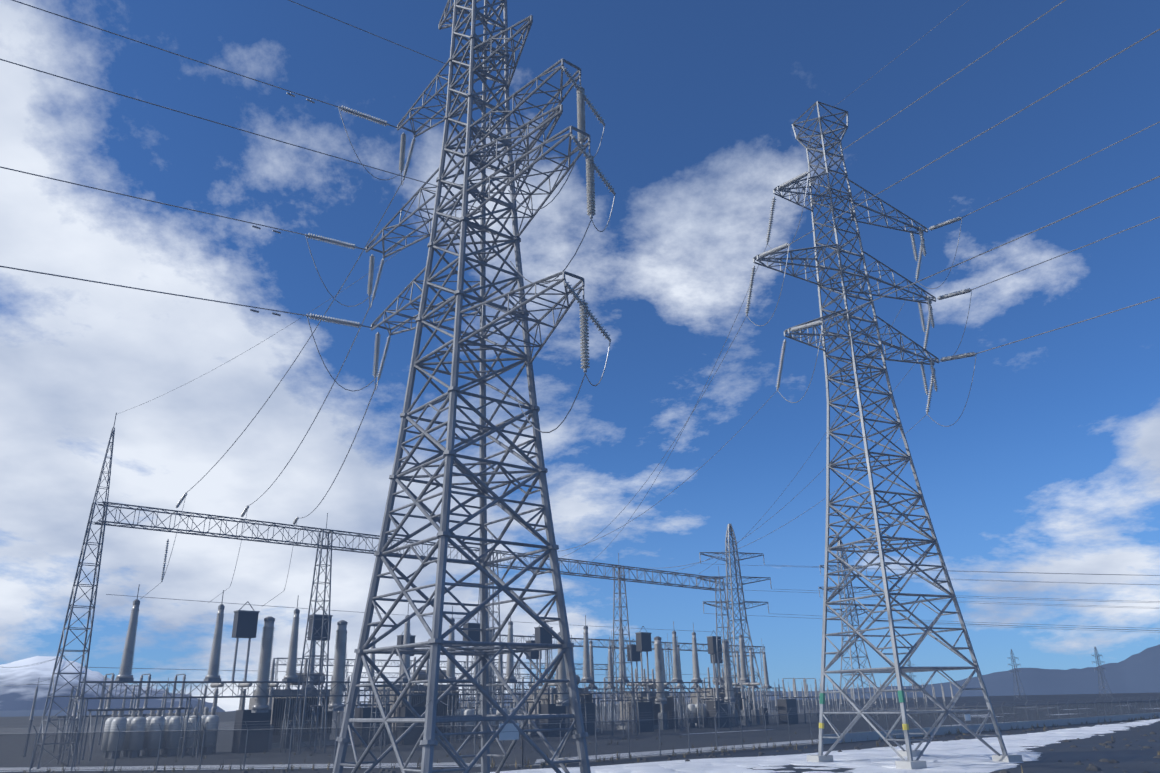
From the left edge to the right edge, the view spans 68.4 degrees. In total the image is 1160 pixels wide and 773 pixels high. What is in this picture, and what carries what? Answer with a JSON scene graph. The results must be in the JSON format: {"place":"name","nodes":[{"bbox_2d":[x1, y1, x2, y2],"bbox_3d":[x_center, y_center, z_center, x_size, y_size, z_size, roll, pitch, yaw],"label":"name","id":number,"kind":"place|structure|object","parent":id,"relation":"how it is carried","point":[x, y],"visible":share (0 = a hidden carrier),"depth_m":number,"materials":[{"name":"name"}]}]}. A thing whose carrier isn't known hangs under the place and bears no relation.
{"place":"outdoors","nodes":[
{"label":"outdoors","id":0,"kind":"place"},
{"bbox_2d":[0,710,127,716],"bbox_3d":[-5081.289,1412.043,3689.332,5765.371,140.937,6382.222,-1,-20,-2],"label":"mountains","id":1,"kind":"structure","parent":0,"point":[11,713],"depth_m":4476.61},
{"bbox_2d":[0,693,1159,772],"bbox_3d":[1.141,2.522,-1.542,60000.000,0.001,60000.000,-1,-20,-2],"label":"ground","id":2,"kind":"structure","parent":0,"point":[1132,757],"depth_m":52.73,"materials":[{"name":"soil"}]},
{"bbox_2d":[0,656,224,713],"bbox_3d":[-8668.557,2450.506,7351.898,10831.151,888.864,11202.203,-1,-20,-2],"label":"snowy mountain","id":3,"kind":"structure","parent":2,"relation":"on","point":[18,695],"depth_m":8274.93,"materials":[{"name":"white snow"}]},
{"bbox_2d":[332,0,590,772],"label":"tower","id":4,"kind":"structure","parent":2,"relation":"on","point":[431,649],"depth_m":30.41,"materials":[{"name":"metal"}]},
{"bbox_2d":[306,66,615,379],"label":"insulators","id":5,"kind":"object","parent":4,"relation":"attached to","point":[591,166],"visible":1,"depth_m":30.18,"materials":[{"name":"grey ceramic"}]},
{"bbox_2d":[499,723,518,739],"bbox_3d":[-2.102,10.213,25.264,0.700,0.450,0.030,15,-26,-37],"label":"sign","id":6,"kind":"object","parent":4,"relation":"attached to","point":[505,734],"visible":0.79,"depth_m":25.25,"materials":[{"name":"blue"}]},
{"bbox_2d":[98,718,1159,772],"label":"ground stones","id":7,"kind":"object","parent":2,"relation":"on","point":[1092,768],"visible":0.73,"depth_m":48.62,"materials":[{"name":"grey stone"}]},
{"bbox_2d":[696,524,769,716],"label":"tower","id":8,"kind":"structure","parent":2,"relation":"on","point":[729,542],"depth_m":160.45,"materials":[{"name":"metal"}]},
{"bbox_2d":[490,719,1157,772],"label":"snow","id":9,"kind":"structure","parent":2,"relation":"on","point":[880,768],"depth_m":43.38,"materials":[{"name":"white snow"}]},
{"bbox_2d":[819,539,882,711],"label":"tower","id":10,"kind":"structure","parent":2,"relation":"on","point":[850,607],"depth_m":196.97,"materials":[{"name":"metal"}]},
{"bbox_2d":[547,719,1159,772],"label":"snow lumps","id":11,"kind":"object","parent":2,"relation":"on","point":[933,750],"visible":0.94,"depth_m":42.51,"materials":[{"name":"white snow"}]},
{"bbox_2d":[753,101,1007,760],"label":"tower","id":12,"kind":"structure","parent":2,"relation":"on","point":[895,667],"depth_m":46.03,"materials":[{"name":"metal"}]},
{"bbox_2d":[819,690,904,703],"bbox_3d":[13.421,14.934,40.981,0.319,0.539,5.683,8,-22,-24],"label":"painted band","id":13,"kind":"object","parent":12,"relation":"attached to","point":[901,697],"visible":0.82,"depth_m":38.74,"materials":[{"name":"green"}]},
{"bbox_2d":[819,723,908,729],"bbox_3d":[13.326,16.111,40.482,0.293,0.289,5.922,8,-22,-24],"label":"painted band","id":14,"kind":"object","parent":12,"relation":"attached to","point":[904,726],"visible":0.8,"depth_m":38.06,"materials":[{"name":"yellow paint"}]},
{"bbox_2d":[906,659,919,701],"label":"tower","id":15,"kind":"structure","parent":2,"relation":"on","point":[909,664],"depth_m":609.89,"materials":[{"name":"metal"}]},
{"bbox_2d":[807,750,1022,769],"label":"concrete footings","id":16,"kind":"object","parent":2,"relation":"on","point":[910,765],"visible":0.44,"depth_m":39.50,"materials":[{"name":"concrete"}]},
{"bbox_2d":[1007,649,1026,699],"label":"tower","id":17,"kind":"structure","parent":2,"relation":"on","point":[1014,664],"depth_m":536.01,"materials":[{"name":"metal"}]},
{"bbox_2d":[1092,647,1112,697],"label":"tower","id":18,"kind":"structure","parent":2,"relation":"on","point":[1097,659],"depth_m":522.60,"materials":[{"name":"metal"}]},
{"bbox_2d":[0,703,1159,772],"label":"yard gravel","id":19,"kind":"structure","parent":0,"point":[407,753],"depth_m":72.74,"materials":[{"name":"grey gravel"}]},
{"bbox_2d":[31,413,740,768],"bbox_3d":[-7.796,19.271,74.835,65.990,22.244,1.611,17,-27,-39],"label":"gantry","id":20,"kind":"object","parent":19,"relation":"on","point":[619,577],"visible":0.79,"depth_m":63.54,"materials":[{"name":"metal"}]},
{"bbox_2d":[274,654,611,729],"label":"gantry","id":21,"kind":"object","parent":19,"relation":"on","point":[348,664],"visible":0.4,"depth_m":137.59,"materials":[{"name":"metal"}]},
{"bbox_2d":[351,669,553,724],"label":"switches","id":22,"kind":"object","parent":19,"relation":"on","point":[376,673],"visible":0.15,"depth_m":170.00,"materials":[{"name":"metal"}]},
{"bbox_2d":[67,684,853,745],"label":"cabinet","id":23,"kind":"object","parent":19,"relation":"on","point":[596,711],"depth_m":154.79,"materials":[{"name":"grey metal"}]},
{"bbox_2d":[72,688,851,717],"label":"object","id":24,"kind":"object","parent":23,"relation":"on","point":[162,703],"visible":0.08,"depth_m":149.90,"materials":[{"name":"grey metal"}]},
{"bbox_2d":[472,561,487,708],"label":"lightning mast","id":25,"kind":"object","parent":19,"relation":"on","point":[477,621],"depth_m":99.98,"materials":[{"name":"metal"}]},
{"bbox_2d":[23,584,956,764],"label":"electrical substation","id":26,"kind":"object","parent":19,"relation":"on","point":[746,713],"depth_m":73.47,"materials":[{"name":"grey metal"}]},
{"bbox_2d":[101,703,732,750],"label":"equipment tanks","id":27,"kind":"object","parent":26,"relation":"attached to","point":[212,721],"visible":0.4,"depth_m":62.48,"materials":[{"name":"grey metal"}]},
{"bbox_2d":[29,604,952,725],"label":"substation","id":28,"kind":"object","parent":26,"relation":"attached to","point":[265,658],"visible":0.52,"depth_m":75.43,"materials":[{"name":"grey metal"}]},
{"bbox_2d":[249,670,745,742],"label":"power transformers","id":29,"kind":"object","parent":19,"relation":"on","point":[278,710],"visible":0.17,"depth_m":80.71,"materials":[{"name":"paint"}]},
{"bbox_2d":[272,722,750,747],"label":"equipment pads","id":30,"kind":"object","parent":19,"relation":"on","point":[317,742],"depth_m":73.46,"materials":[{"name":"grey concrete"}]},
{"bbox_2d":[0,696,1159,772],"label":"fence posts","id":31,"kind":"object","parent":19,"relation":"on","point":[380,766],"visible":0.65,"depth_m":46.80,"materials":[{"name":"grey metal"}]},
{"bbox_2d":[0,700,1159,769],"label":"fence","id":32,"kind":"object","parent":31,"relation":"attached to","point":[569,750],"depth_m":46.49,"materials":[{"name":"grey metal"}]},
{"bbox_2d":[964,714,970,720],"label":"fence signs","id":33,"kind":"object","parent":32,"relation":"attached to","point":[967,717],"visible":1,"depth_m":73.12,"materials":[{"name":"white metal"}]},
{"bbox_2d":[0,707,1159,771],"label":"yard snow","id":34,"kind":"structure","parent":19,"relation":"on","point":[409,764],"depth_m":49.42,"materials":[{"name":"white snow"}]},
{"bbox_2d":[23,713,1159,772],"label":"dry grass tufts","id":35,"kind":"object","parent":19,"relation":"on","point":[599,759],"visible":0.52,"depth_m":47.30,"materials":[{"name":"brown plant"}]},
{"bbox_2d":[469,630,772,724],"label":"gantry","id":36,"kind":"object","parent":19,"relation":"on","point":[652,642],"visible":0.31,"depth_m":128.75,"materials":[{"name":"metal"}]},
{"bbox_2d":[823,712,1159,743],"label":"fence plinth","id":37,"kind":"structure","parent":19,"relation":"on","point":[862,736],"depth_m":75.06,"materials":[{"name":"grey concrete"}]},
{"bbox_2d":[0,0,1159,711],"label":"sky","id":38,"kind":"structure","parent":0,"point":[1050,463],"materials":[{"name":"blue"}]},
{"bbox_2d":[226,682,949,711],"bbox_3d":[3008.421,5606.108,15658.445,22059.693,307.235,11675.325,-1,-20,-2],"label":"circuit breakers","id":39,"kind":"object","parent":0,"point":[770,692],"depth_m":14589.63,"materials":[{"name":"grey metal"}]},
{"bbox_2d":[161,171,1105,677],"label":"insulators","id":40,"kind":"object","parent":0,"point":[817,323],"visible":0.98,"depth_m":50.88,"materials":[{"name":"grey ceramic"}]},
{"bbox_2d":[0,0,1159,686],"bbox_3d":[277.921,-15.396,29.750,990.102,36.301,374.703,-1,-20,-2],"label":"conductors","id":41,"kind":"object","parent":40,"relation":"on","point":[1096,628],"visible":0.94,"depth_m":42.08,"materials":[{"name":"silver metal"}]},
{"bbox_2d":[826,645,1159,698],"bbox_3d":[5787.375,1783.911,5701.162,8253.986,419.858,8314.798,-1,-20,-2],"label":"hills","id":42,"kind":"structure","parent":0,"point":[1138,673],"depth_m":5992.33,"materials":[{"name":"grey stone"}]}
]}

